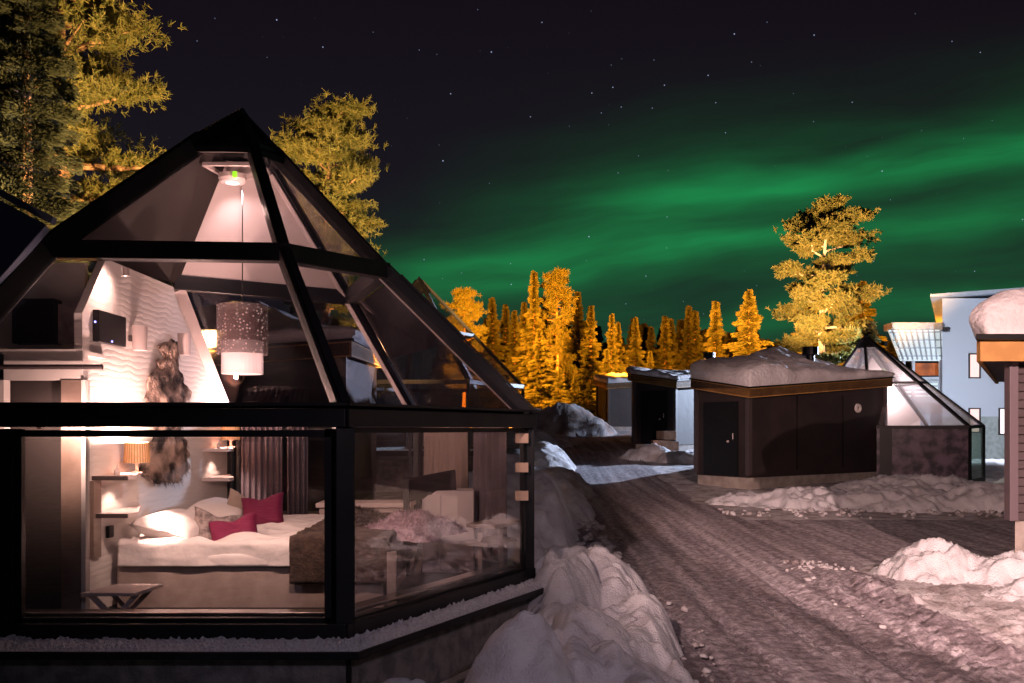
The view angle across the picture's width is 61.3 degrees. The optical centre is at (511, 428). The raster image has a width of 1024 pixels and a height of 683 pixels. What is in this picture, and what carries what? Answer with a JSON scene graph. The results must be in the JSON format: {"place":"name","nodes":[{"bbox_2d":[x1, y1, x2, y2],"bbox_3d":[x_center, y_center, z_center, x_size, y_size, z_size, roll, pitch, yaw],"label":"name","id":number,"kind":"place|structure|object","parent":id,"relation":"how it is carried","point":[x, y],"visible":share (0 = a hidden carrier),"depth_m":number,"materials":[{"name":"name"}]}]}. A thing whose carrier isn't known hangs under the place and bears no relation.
{"place":"outdoors","nodes":[
{"label":"outdoors","id":0,"kind":"place"},
{"bbox_2d":[194,300,385,514],"bbox_3d":[-5.703,-0.010,15.923,6.479,4.720,5.071,0,0,0],"label":"snow roofed cabin","id":1,"kind":"object","parent":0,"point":[285,369],"visible":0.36,"depth_m":13.78,"materials":[{"name":"brown"}]},
{"bbox_2d":[20,0,1023,404],"label":"sky","id":2,"kind":"structure","parent":0,"point":[652,152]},
{"bbox_2d":[375,431,1023,682],"bbox_3d":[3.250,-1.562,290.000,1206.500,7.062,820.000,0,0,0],"label":"snow ground","id":3,"kind":"structure","parent":0,"point":[1002,618],"depth_m":16.08,"materials":[{"name":"snow"}]},
{"bbox_2d":[0,0,91,280],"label":"spruce tree","id":4,"kind":"object","parent":3,"relation":"on","point":[44,113],"visible":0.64,"depth_m":15.05,"materials":[{"name":"green plant"}]},
{"bbox_2d":[0,0,157,269],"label":"pine tree","id":5,"kind":"object","parent":3,"relation":"on","point":[82,154],"visible":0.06,"depth_m":20.10,"materials":[{"name":"green plant"}]},
{"bbox_2d":[1,0,187,292],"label":"pine tree","id":6,"kind":"object","parent":3,"relation":"on","point":[102,27],"visible":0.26,"depth_m":18.25,"materials":[{"name":"green plant"}]},
{"bbox_2d":[0,108,543,682],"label":"glass igloo","id":7,"kind":"object","parent":3,"relation":"on","point":[172,214],"visible":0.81,"depth_m":6.47,"materials":[{"name":"black metal"}]},
{"bbox_2d":[10,381,60,608],"bbox_3d":[-3.500,0.655,6.320,0.418,2.022,0.040,0,0,0],"label":"inner door","id":8,"kind":"structure","parent":7,"relation":"in","point":[42,454],"depth_m":6.30,"materials":[{"name":"brown"}]},
{"bbox_2d":[12,298,61,344],"bbox_3d":[-3.579,-0.807,6.510,0.323,0.337,0.120,0,0,0],"label":"wall cabinet","id":9,"kind":"object","parent":7,"relation":"attached to","point":[34,321],"depth_m":6.45,"materials":[{"name":"black"}]},
{"bbox_2d":[0,364,103,368],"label":"wall rail","id":10,"kind":"object","parent":7,"relation":"attached to","point":[51,366],"depth_m":6.14,"materials":[{"name":"grey"}]},
{"bbox_2d":[58,304,77,343],"bbox_3d":[-3.308,-0.792,6.520,0.265,0.297,0.040,0,0,0],"label":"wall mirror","id":11,"kind":"object","parent":7,"relation":"attached to","point":[66,323],"depth_m":6.50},
{"bbox_2d":[90,480,100,558],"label":"wall panel","id":12,"kind":"structure","parent":7,"relation":"attached to","point":[95,522],"depth_m":6.47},
{"bbox_2d":[93,310,125,346],"bbox_3d":[-3.117,-0.775,6.665,0.056,0.240,0.531,0,0,0],"label":"television","id":13,"kind":"object","parent":7,"relation":"attached to","point":[109,328],"visible":1,"depth_m":6.64,"materials":[{"name":"black"}]},
{"bbox_2d":[92,472,140,479],"bbox_3d":[-3.015,0.370,6.865,0.270,0.032,0.790,0,0,0],"label":"wall shelf","id":14,"kind":"object","parent":7,"relation":"attached to","point":[126,476],"depth_m":6.47,"materials":[{"name":"grey"}]},
{"bbox_2d":[123,442,149,473],"bbox_3d":[-2.990,0.231,6.880,0.196,0.245,0.196,0,0,0],"label":"table lamp","id":15,"kind":"object","parent":14,"relation":"on","point":[136,453],"visible":1,"depth_m":6.81,"materials":[{"name":"grey"}]},
{"bbox_2d":[96,505,140,517],"bbox_3d":[-3.015,0.653,6.865,0.270,0.032,0.790,0,0,0],"label":"wall shelf","id":16,"kind":"object","parent":7,"relation":"attached to","point":[129,511],"depth_m":6.58,"materials":[{"name":"grey"}]},
{"bbox_2d":[81,584,162,608],"bbox_3d":[-2.785,1.324,6.180,0.428,0.368,0.360,0,0,0],"label":"folding stool","id":17,"kind":"object","parent":7,"relation":"on","point":[115,592],"visible":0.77,"depth_m":6.09,"materials":[{"name":"grey"}]},
{"bbox_2d":[128,325,147,350],"bbox_3d":[-3.076,-0.745,7.108,0.155,0.200,0.119,0,0,27],"label":"wall sconce","id":18,"kind":"object","parent":7,"relation":"attached to","point":[137,338],"depth_m":7.05,"materials":[{"name":"grey"}]},
{"bbox_2d":[139,339,191,487],"bbox_3d":[-3.066,-0.134,7.785,0.124,1.366,1.129,0,0,0],"label":"reindeer hide","id":19,"kind":"object","parent":7,"relation":"hanging from","point":[169,462],"visible":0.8,"depth_m":7.65},
{"bbox_2d":[36,267,294,428],"bbox_3d":[-2.400,-0.614,6.205,2.300,1.232,0.840,0,0,0],"label":"track light","id":20,"kind":"object","parent":7,"relation":"attached to","point":[126,271],"visible":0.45,"depth_m":6.58,"materials":[{"name":"grey"}]},
{"bbox_2d":[175,333,190,354],"bbox_3d":[-3.076,-0.790,8.068,0.155,0.200,0.119,0,0,27],"label":"wall sconce","id":21,"kind":"object","parent":7,"relation":"attached to","point":[183,343],"depth_m":8.01,"materials":[{"name":"grey"}]},
{"bbox_2d":[202,474,233,480],"bbox_3d":[-3.015,0.516,9.165,0.270,0.032,0.790,0,0,0],"label":"wall shelf","id":22,"kind":"object","parent":7,"relation":"attached to","point":[227,477],"depth_m":8.79,"materials":[{"name":"grey"}]},
{"bbox_2d":[202,447,233,451],"bbox_3d":[-3.015,0.216,9.165,0.270,0.032,0.790,0,0,0],"label":"wall shelf","id":23,"kind":"object","parent":7,"relation":"attached to","point":[223,449],"depth_m":8.77,"materials":[{"name":"grey"}]},
{"bbox_2d":[221,427,239,447],"bbox_3d":[-2.990,0.077,9.180,0.196,0.245,0.196,0,0,0],"label":"table lamp","id":24,"kind":"object","parent":23,"relation":"on","point":[230,439],"visible":0.52,"depth_m":9.12,"materials":[{"name":"grey"}]},
{"bbox_2d":[202,162,268,185],"bbox_3d":[-2.446,-2.255,7.691,0.424,0.120,0.487,0,0,10],"label":"ceiling hub","id":25,"kind":"object","parent":7,"relation":"attached to","point":[233,178],"visible":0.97,"depth_m":7.62,"materials":[{"name":"grey"}]},
{"bbox_2d":[216,188,267,355],"bbox_3d":[-2.467,-1.351,7.900,0.450,1.697,0.450,0,0,0],"label":"pendant lamp","id":26,"kind":"object","parent":25,"relation":"hanging from","point":[242,328],"visible":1,"depth_m":7.72,"materials":[{"name":"grey"}]},
{"bbox_2d":[241,427,281,499],"bbox_3d":[-2.765,0.670,9.543,0.441,1.651,0.084,0,0,-11],"label":"curtain","id":27,"kind":"object","parent":7,"relation":"hanging from","point":[261,468],"visible":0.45,"depth_m":9.54,"materials":[{"name":"grey fabric"}]},
{"bbox_2d":[117,514,413,607],"bbox_3d":[-1.988,1.159,7.756,2.185,0.674,2.202,0,0,0],"label":"double bed","id":28,"kind":"object","parent":7,"relation":"on","point":[244,570],"visible":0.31,"depth_m":6.72,"materials":[{"name":"fabric"}]},
{"bbox_2d":[128,509,217,537],"bbox_3d":[-2.750,0.810,7.220,0.509,0.256,0.800,0,0,8],"label":"pillow","id":29,"kind":"object","parent":28,"relation":"on","point":[181,523],"visible":0.56,"depth_m":6.90,"materials":[{"name":"white fabric"}]},
{"bbox_2d":[187,497,242,516],"bbox_3d":[-2.750,0.801,8.250,0.509,0.275,0.800,0,0,-4],"label":"pillow","id":30,"kind":"object","parent":28,"relation":"on","point":[218,506],"visible":0.35,"depth_m":7.95,"materials":[{"name":"white fabric"}]},
{"bbox_2d":[194,506,240,539],"bbox_3d":[-2.455,0.859,7.145,0.477,0.447,0.195,0,0,-36],"label":"cushion","id":31,"kind":"object","parent":28,"relation":"on","point":[203,518],"visible":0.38,"depth_m":7.07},
{"bbox_2d":[209,511,257,540],"bbox_3d":[-2.262,0.875,7.046,0.454,0.382,0.252,0,0,-12],"label":"cushion","id":32,"kind":"object","parent":28,"relation":"on","point":[223,529],"visible":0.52,"depth_m":7.02,"materials":[{"name":"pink fabric"}]},
{"bbox_2d":[227,488,245,509],"bbox_3d":[-2.516,0.807,8.143,0.523,0.501,0.201,0,0,-19],"label":"cushion","id":33,"kind":"object","parent":28,"relation":"on","point":[234,498],"visible":0.15,"depth_m":8.10,"materials":[{"name":"beige fabric"}]},
{"bbox_2d":[241,492,283,524],"bbox_3d":[-2.307,0.783,7.998,0.457,0.388,0.258,0,0,0],"label":"cushion","id":34,"kind":"object","parent":28,"relation":"on","point":[269,509],"visible":0.61,"depth_m":7.95,"materials":[{"name":"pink fabric"}]},
{"bbox_2d":[289,512,416,583],"bbox_3d":[-1.324,1.015,7.604,0.797,0.402,1.897,0,0,0],"label":"throw blanket","id":35,"kind":"object","parent":28,"relation":"on","point":[373,547],"visible":0.42,"depth_m":6.67,"materials":[{"name":"fabric"}]},
{"bbox_2d":[323,504,386,526],"bbox_3d":[-1.399,0.752,7.719,0.612,0.195,0.836,0,0,-19],"label":"fur throw","id":36,"kind":"object","parent":35,"relation":"on","point":[364,517],"visible":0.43,"depth_m":7.58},
{"bbox_2d":[362,508,467,542],"bbox_3d":[-0.896,0.797,7.449,0.852,0.247,0.969,0,0,19],"label":"fur throw","id":37,"kind":"object","parent":28,"relation":"on","point":[418,526],"visible":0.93,"depth_m":7.25,"materials":[{"name":"fur"}]},
{"bbox_2d":[287,427,307,514],"bbox_3d":[-2.389,0.670,9.616,0.231,1.651,0.086,0,0,-11],"label":"curtain","id":38,"kind":"object","parent":7,"relation":"hanging from","point":[297,475],"visible":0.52,"depth_m":9.61,"materials":[{"name":"grey fabric"}]},
{"bbox_2d":[316,500,415,514],"bbox_3d":[-1.550,1.133,9.220,1.000,0.715,0.440,0,0,0],"label":"window bench","id":39,"kind":"object","parent":7,"relation":"on","point":[391,506],"depth_m":9.06,"materials":[{"name":"grey"}]},
{"bbox_2d":[403,470,455,575],"bbox_3d":[-0.785,0.909,8.316,0.579,1.031,0.176,0,0,-23],"label":"desk panel","id":40,"kind":"object","parent":7,"relation":"on","point":[419,487],"visible":0.63,"depth_m":8.28,"materials":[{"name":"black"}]},
{"bbox_2d":[422,427,469,487],"bbox_3d":[-0.717,0.701,9.169,0.082,1.591,1.048,0,0,-31],"label":"curtain","id":41,"kind":"object","parent":7,"relation":"hanging from","point":[445,451],"visible":0.26,"depth_m":9.11,"materials":[{"name":"brown fabric"}]},
{"bbox_2d":[422,488,474,571],"bbox_3d":[-0.620,1.050,8.544,0.500,0.900,0.372,0,0,0],"label":"storage cabinet","id":42,"kind":"object","parent":7,"relation":"on","point":[449,553],"visible":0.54,"depth_m":8.37,"materials":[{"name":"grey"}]},
{"bbox_2d":[472,427,507,574],"bbox_3d":[-0.216,0.701,8.309,0.069,1.591,0.670,0,0,-29],"label":"curtain","id":43,"kind":"object","parent":7,"relation":"hanging from","point":[489,466],"visible":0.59,"depth_m":8.31,"materials":[{"name":"grey fabric"}]},
{"bbox_2d":[461,518,519,579],"bbox_3d":[-0.171,1.166,7.723,0.308,0.668,0.568,0,0,30],"label":"side table","id":44,"kind":"object","parent":7,"relation":"on","point":[480,541],"visible":0.7,"depth_m":7.60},
{"bbox_2d":[268,89,392,397],"bbox_3d":[-4.866,-3.660,22.189,3.603,9.958,3.832,0,0,0],"label":"pine tree","id":45,"kind":"object","parent":3,"relation":"on","point":[327,134],"visible":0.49,"depth_m":21.75,"materials":[{"name":"green plant"}]},
{"bbox_2d":[425,345,461,406],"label":"spruce tree","id":46,"kind":"object","parent":3,"relation":"on","point":[438,396],"visible":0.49,"depth_m":83.50,"materials":[{"name":"plant"}]},
{"bbox_2d":[375,277,523,490],"bbox_3d":[-1.883,-1.200,21.500,4.393,5.200,4.500,0,0,0],"label":"glass igloo","id":47,"kind":"object","parent":3,"relation":"on","point":[391,468],"visible":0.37,"depth_m":19.36,"materials":[{"name":"black metal"}]},
{"bbox_2d":[442,329,482,406],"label":"spruce tree","id":48,"kind":"object","parent":3,"relation":"on","point":[472,395],"visible":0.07,"depth_m":84.05,"materials":[{"name":"plant"}]},
{"bbox_2d":[439,286,489,406],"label":"pine tree","id":49,"kind":"object","parent":3,"relation":"on","point":[464,302],"visible":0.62,"depth_m":55.64,"materials":[{"name":"orange plant"}]},
{"bbox_2d":[477,297,511,408],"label":"spruce tree","id":50,"kind":"object","parent":3,"relation":"on","point":[491,398],"visible":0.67,"depth_m":65.73,"materials":[{"name":"plant"}]},
{"bbox_2d":[499,304,512,377],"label":"spruce tree","id":51,"kind":"object","parent":3,"relation":"on","point":[504,331],"visible":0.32,"depth_m":71.57,"materials":[{"name":"plant"}]},
{"bbox_2d":[501,310,519,408],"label":"spruce tree","id":52,"kind":"object","parent":3,"relation":"on","point":[513,334],"visible":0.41,"depth_m":69.74,"materials":[{"name":"plant"}]},
{"bbox_2d":[507,302,531,408],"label":"spruce tree","id":53,"kind":"object","parent":3,"relation":"on","point":[523,319],"visible":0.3,"depth_m":61.80,"materials":[{"name":"plant"}]},
{"bbox_2d":[468,453,595,562],"bbox_3d":[0.550,1.153,16.060,4.100,1.514,9.880,0,0,0],"label":"snow drift","id":54,"kind":"object","parent":3,"relation":"on","point":[562,507],"visible":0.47,"depth_m":12.59,"materials":[{"name":"snow"}]},
{"bbox_2d":[508,270,556,408],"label":"spruce tree","id":55,"kind":"object","parent":3,"relation":"on","point":[534,324],"visible":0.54,"depth_m":54.80,"materials":[{"name":"plant"}]},
{"bbox_2d":[519,328,557,408],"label":"spruce tree","id":56,"kind":"object","parent":3,"relation":"on","point":[540,368],"visible":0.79,"depth_m":50.82,"materials":[{"name":"plant"}]},
{"bbox_2d":[383,545,698,682],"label":"snow pile","id":57,"kind":"object","parent":3,"relation":"on","point":[596,614],"visible":0.91,"depth_m":6.39,"materials":[{"name":"snow"}]},
{"bbox_2d":[507,428,596,499],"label":"snow bank","id":58,"kind":"structure","parent":3,"relation":"on","point":[550,455],"depth_m":24.81,"materials":[{"name":"snow"}]},
{"bbox_2d":[539,267,579,384],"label":"pine tree","id":59,"kind":"object","parent":3,"relation":"on","point":[556,279],"visible":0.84,"depth_m":55.76,"materials":[{"name":"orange plant"}]},
{"bbox_2d":[550,368,570,405],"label":"spruce tree","id":60,"kind":"object","parent":3,"relation":"on","point":[560,393],"visible":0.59,"depth_m":49.81,"materials":[{"name":"plant"}]},
{"bbox_2d":[508,402,616,436],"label":"snow bank","id":61,"kind":"structure","parent":3,"relation":"on","point":[571,420],"depth_m":41.98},
{"bbox_2d":[554,291,591,402],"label":"spruce tree","id":62,"kind":"object","parent":3,"relation":"on","point":[579,325],"visible":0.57,"depth_m":73.61,"materials":[{"name":"plant"}]},
{"bbox_2d":[565,374,588,408],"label":"spruce tree","id":63,"kind":"object","parent":3,"relation":"on","point":[574,393],"visible":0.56,"depth_m":48.91,"materials":[{"name":"plant"}]},
{"bbox_2d":[567,305,602,414],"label":"spruce tree","id":64,"kind":"object","parent":3,"relation":"on","point":[590,354],"visible":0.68,"depth_m":59.66,"materials":[{"name":"plant"}]},
{"bbox_2d":[581,383,595,415],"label":"spruce tree","id":65,"kind":"object","parent":3,"relation":"on","point":[588,401],"visible":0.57,"depth_m":48.87,"materials":[{"name":"plant"}]},
{"bbox_2d":[594,326,603,360],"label":"spruce tree","id":66,"kind":"object","parent":3,"relation":"on","point":[599,336],"visible":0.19,"depth_m":93.35,"materials":[{"name":"plant"}]},
{"bbox_2d":[591,349,614,411],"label":"spruce tree","id":67,"kind":"object","parent":3,"relation":"on","point":[605,367],"visible":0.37,"depth_m":55.84,"materials":[{"name":"plant"}]},
{"bbox_2d":[598,313,625,372],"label":"spruce tree","id":68,"kind":"object","parent":3,"relation":"on","point":[610,334],"visible":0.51,"depth_m":59.98,"materials":[{"name":"plant"}]},
{"bbox_2d":[593,372,631,430],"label":"snow roofed cabin","id":69,"kind":"object","parent":3,"relation":"on","point":[614,400],"visible":0.2,"depth_m":46.22,"materials":[{"name":"grey"}]},
{"bbox_2d":[598,391,606,421],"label":"door","id":70,"kind":"structure","parent":69,"relation":"in","point":[602,395],"depth_m":46.78,"materials":[{"name":"black"}]},
{"bbox_2d":[614,322,627,373],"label":"spruce tree","id":71,"kind":"object","parent":3,"relation":"on","point":[618,337],"visible":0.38,"depth_m":61.94,"materials":[{"name":"plant"}]},
{"bbox_2d":[623,318,640,363],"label":"spruce tree","id":72,"kind":"object","parent":3,"relation":"on","point":[628,339],"visible":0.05,"depth_m":83.03,"materials":[{"name":"plant"}]},
{"bbox_2d":[623,317,647,373],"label":"spruce tree","id":73,"kind":"object","parent":3,"relation":"on","point":[635,358],"visible":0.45,"depth_m":63.88,"materials":[{"name":"plant"}]},
{"bbox_2d":[638,323,656,365],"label":"spruce tree","id":74,"kind":"object","parent":3,"relation":"on","point":[643,330],"visible":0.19,"depth_m":80.67,"materials":[{"name":"plant"}]},
{"bbox_2d":[645,351,653,368],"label":"spruce tree","id":75,"kind":"object","parent":3,"relation":"on","point":[650,362],"visible":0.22,"depth_m":61.85,"materials":[{"name":"plant"}]},
{"bbox_2d":[642,326,660,367],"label":"spruce tree","id":76,"kind":"object","parent":3,"relation":"on","point":[650,342],"visible":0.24,"depth_m":73.79,"materials":[{"name":"plant"}]},
{"bbox_2d":[619,443,693,463],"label":"snow bank","id":77,"kind":"structure","parent":3,"relation":"on","point":[655,452],"depth_m":28.23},
{"bbox_2d":[651,440,670,449],"bbox_3d":[5.158,0.560,29.900,0.620,0.340,0.500,0,0,0],"label":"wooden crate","id":78,"kind":"object","parent":3,"relation":"on","point":[660,443],"visible":0.6,"depth_m":29.65,"materials":[{"name":"brown wood"}]},
{"bbox_2d":[656,431,675,439],"bbox_3d":[5.354,0.220,29.940,0.500,0.300,0.500,0,0,-24],"label":"wooden crate","id":79,"kind":"object","parent":78,"relation":"on","point":[665,435],"visible":1,"depth_m":29.74,"materials":[{"name":"brown wood"}]},
{"bbox_2d":[653,316,679,369],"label":"spruce tree","id":80,"kind":"object","parent":3,"relation":"on","point":[665,342],"visible":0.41,"depth_m":67.70,"materials":[{"name":"plant"}]},
{"bbox_2d":[626,352,714,450],"bbox_3d":[6.359,-0.730,34.173,4.872,4.660,6.444,0,0,44],"label":"snow roofed cabin","id":81,"kind":"object","parent":3,"relation":"on","point":[662,400],"visible":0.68,"depth_m":31.18,"materials":[{"name":"grey"}]},
{"bbox_2d":[641,390,667,442],"bbox_3d":[5.122,-0.420,31.205,1.150,1.900,0.100,0,0,45],"label":"door","id":82,"kind":"structure","parent":81,"relation":"in","point":[654,404],"depth_m":31.21,"materials":[{"name":"black"}]},
{"bbox_2d":[665,441,678,450],"bbox_3d":[5.452,0.600,29.920,0.500,0.340,0.500,0,0,-12],"label":"wooden crate","id":83,"kind":"object","parent":3,"relation":"on","point":[674,445],"visible":0.56,"depth_m":29.69,"materials":[{"name":"brown wood"}]},
{"bbox_2d":[668,318,684,369],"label":"spruce tree","id":84,"kind":"object","parent":3,"relation":"on","point":[676,357],"visible":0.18,"depth_m":69.92,"materials":[{"name":"plant"}]},
{"bbox_2d":[675,319,684,366],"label":"spruce tree","id":85,"kind":"object","parent":3,"relation":"on","point":[679,339],"visible":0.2,"depth_m":81.55,"materials":[{"name":"plant"}]},
{"bbox_2d":[677,305,696,369],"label":"spruce tree","id":86,"kind":"object","parent":3,"relation":"on","point":[686,336],"visible":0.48,"depth_m":71.72,"materials":[{"name":"plant"}]},
{"bbox_2d":[685,310,706,368],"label":"spruce tree","id":87,"kind":"object","parent":3,"relation":"on","point":[698,346],"visible":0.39,"depth_m":71.69,"materials":[{"name":"plant"}]},
{"bbox_2d":[703,301,728,358],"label":"spruce tree","id":88,"kind":"object","parent":3,"relation":"on","point":[715,332],"visible":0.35,"depth_m":57.78,"materials":[{"name":"plant"}]},
{"bbox_2d":[723,332,735,356],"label":"spruce tree","id":89,"kind":"object","parent":3,"relation":"on","point":[727,340],"visible":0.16,"depth_m":86.04,"materials":[{"name":"plant"}]},
{"bbox_2d":[722,289,774,355],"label":"spruce tree","id":90,"kind":"object","parent":3,"relation":"on","point":[749,319],"visible":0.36,"depth_m":54.72,"materials":[{"name":"plant"}]},
{"bbox_2d":[689,346,894,489],"bbox_3d":[7.144,-0.101,25.191,6.354,4.741,4.890,0,0,-34],"label":"snow roofed cabin","id":91,"kind":"object","parent":3,"relation":"on","point":[778,416],"visible":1,"depth_m":22.82,"materials":[{"name":"brown"}]},
{"bbox_2d":[703,401,738,475],"bbox_3d":[5.400,0.250,22.414,0.104,1.900,1.150,0,0,-35],"label":"door","id":92,"kind":"structure","parent":91,"relation":"in","point":[720,419],"depth_m":22.37,"materials":[{"name":"black"}]},
{"bbox_2d":[764,193,894,375],"bbox_3d":[14.614,-4.569,39.724,5.774,12.201,5.795,0,0,0],"label":"pine tree","id":93,"kind":"object","parent":3,"relation":"on","point":[821,224],"visible":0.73,"depth_m":38.98,"materials":[{"name":"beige plant"}]},
{"bbox_2d":[705,474,1003,512],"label":"snow bank","id":94,"kind":"structure","parent":3,"relation":"on","point":[916,493],"depth_m":17.88,"materials":[{"name":"snow"}]},
{"bbox_2d":[836,280,891,366],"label":"spruce tree","id":95,"kind":"object","parent":3,"relation":"on","point":[869,313],"visible":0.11,"depth_m":55.62,"materials":[{"name":"plant"}]},
{"bbox_2d":[856,319,884,369],"bbox_3d":[16.596,-1.721,39.901,3.372,6.717,2.985,0,0,0],"label":"spruce tree","id":96,"kind":"object","parent":3,"relation":"on","point":[872,334],"visible":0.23,"depth_m":39.84,"materials":[{"name":"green plant"}]},
{"bbox_2d":[883,341,901,376],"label":"spruce tree","id":97,"kind":"object","parent":3,"relation":"on","point":[896,370],"visible":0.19,"depth_m":83.53,"materials":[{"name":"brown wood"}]},
{"bbox_2d":[842,334,984,481],"bbox_3d":[11.793,-0.275,26.339,3.797,5.150,5.133,0,0,-20],"label":"glass igloo","id":98,"kind":"object","parent":3,"relation":"on","point":[907,443],"visible":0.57,"depth_m":24.62,"materials":[{"name":"black metal"}]},
{"bbox_2d":[876,429,967,478],"bbox_3d":[11.535,0.695,24.450,2.535,1.410,0.030,0,0,21],"label":"window pane","id":99,"kind":"structure","parent":98,"relation":"in","point":[940,452],"depth_m":24.35,"materials":[{"name":"glass"}]},
{"bbox_2d":[869,537,1023,600],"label":"snow pile","id":100,"kind":"object","parent":3,"relation":"on","point":[936,561],"visible":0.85,"depth_m":10.05,"materials":[{"name":"snow"}]},
{"bbox_2d":[884,287,1023,458],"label":"pale building","id":101,"kind":"structure","parent":3,"relation":"on","point":[947,340],"depth_m":42.00,"materials":[{"name":"white paint"}]},
{"bbox_2d":[915,363,938,375],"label":"balcony window","id":102,"kind":"structure","parent":101,"relation":"in","point":[922,369],"depth_m":42.85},
{"bbox_2d":[968,353,980,377],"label":"window","id":103,"kind":"structure","parent":101,"relation":"in","point":[974,369],"depth_m":41.98,"materials":[{"name":"grey"}]},
{"bbox_2d":[968,408,980,432],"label":"window","id":104,"kind":"structure","parent":101,"relation":"in","point":[976,412],"depth_m":41.98,"materials":[{"name":"grey"}]},
{"bbox_2d":[998,408,1003,434],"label":"window","id":105,"kind":"structure","parent":101,"relation":"in","point":[1000,410],"depth_m":41.98,"materials":[{"name":"grey"}]},
{"bbox_2d":[972,458,1003,469],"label":"snow bank","id":106,"kind":"structure","parent":3,"relation":"on","point":[994,464],"depth_m":35.67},
{"bbox_2d":[969,288,1023,552],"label":"timber cabin","id":107,"kind":"object","parent":3,"relation":"on","point":[996,321],"visible":1,"depth_m":9.94,"materials":[{"name":"grey paint"}]},
{"bbox_2d":[563,433,1023,682],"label":"road","id":108,"kind":"structure","parent":0,"point":[753,616],"depth_m":9.72,"materials":[{"name":"snow"}]},
{"bbox_2d":[575,507,1023,682],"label":"snow clods","id":109,"kind":"object","parent":108,"relation":"on","point":[609,545],"visible":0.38,"depth_m":13.44,"materials":[{"name":"snow"}]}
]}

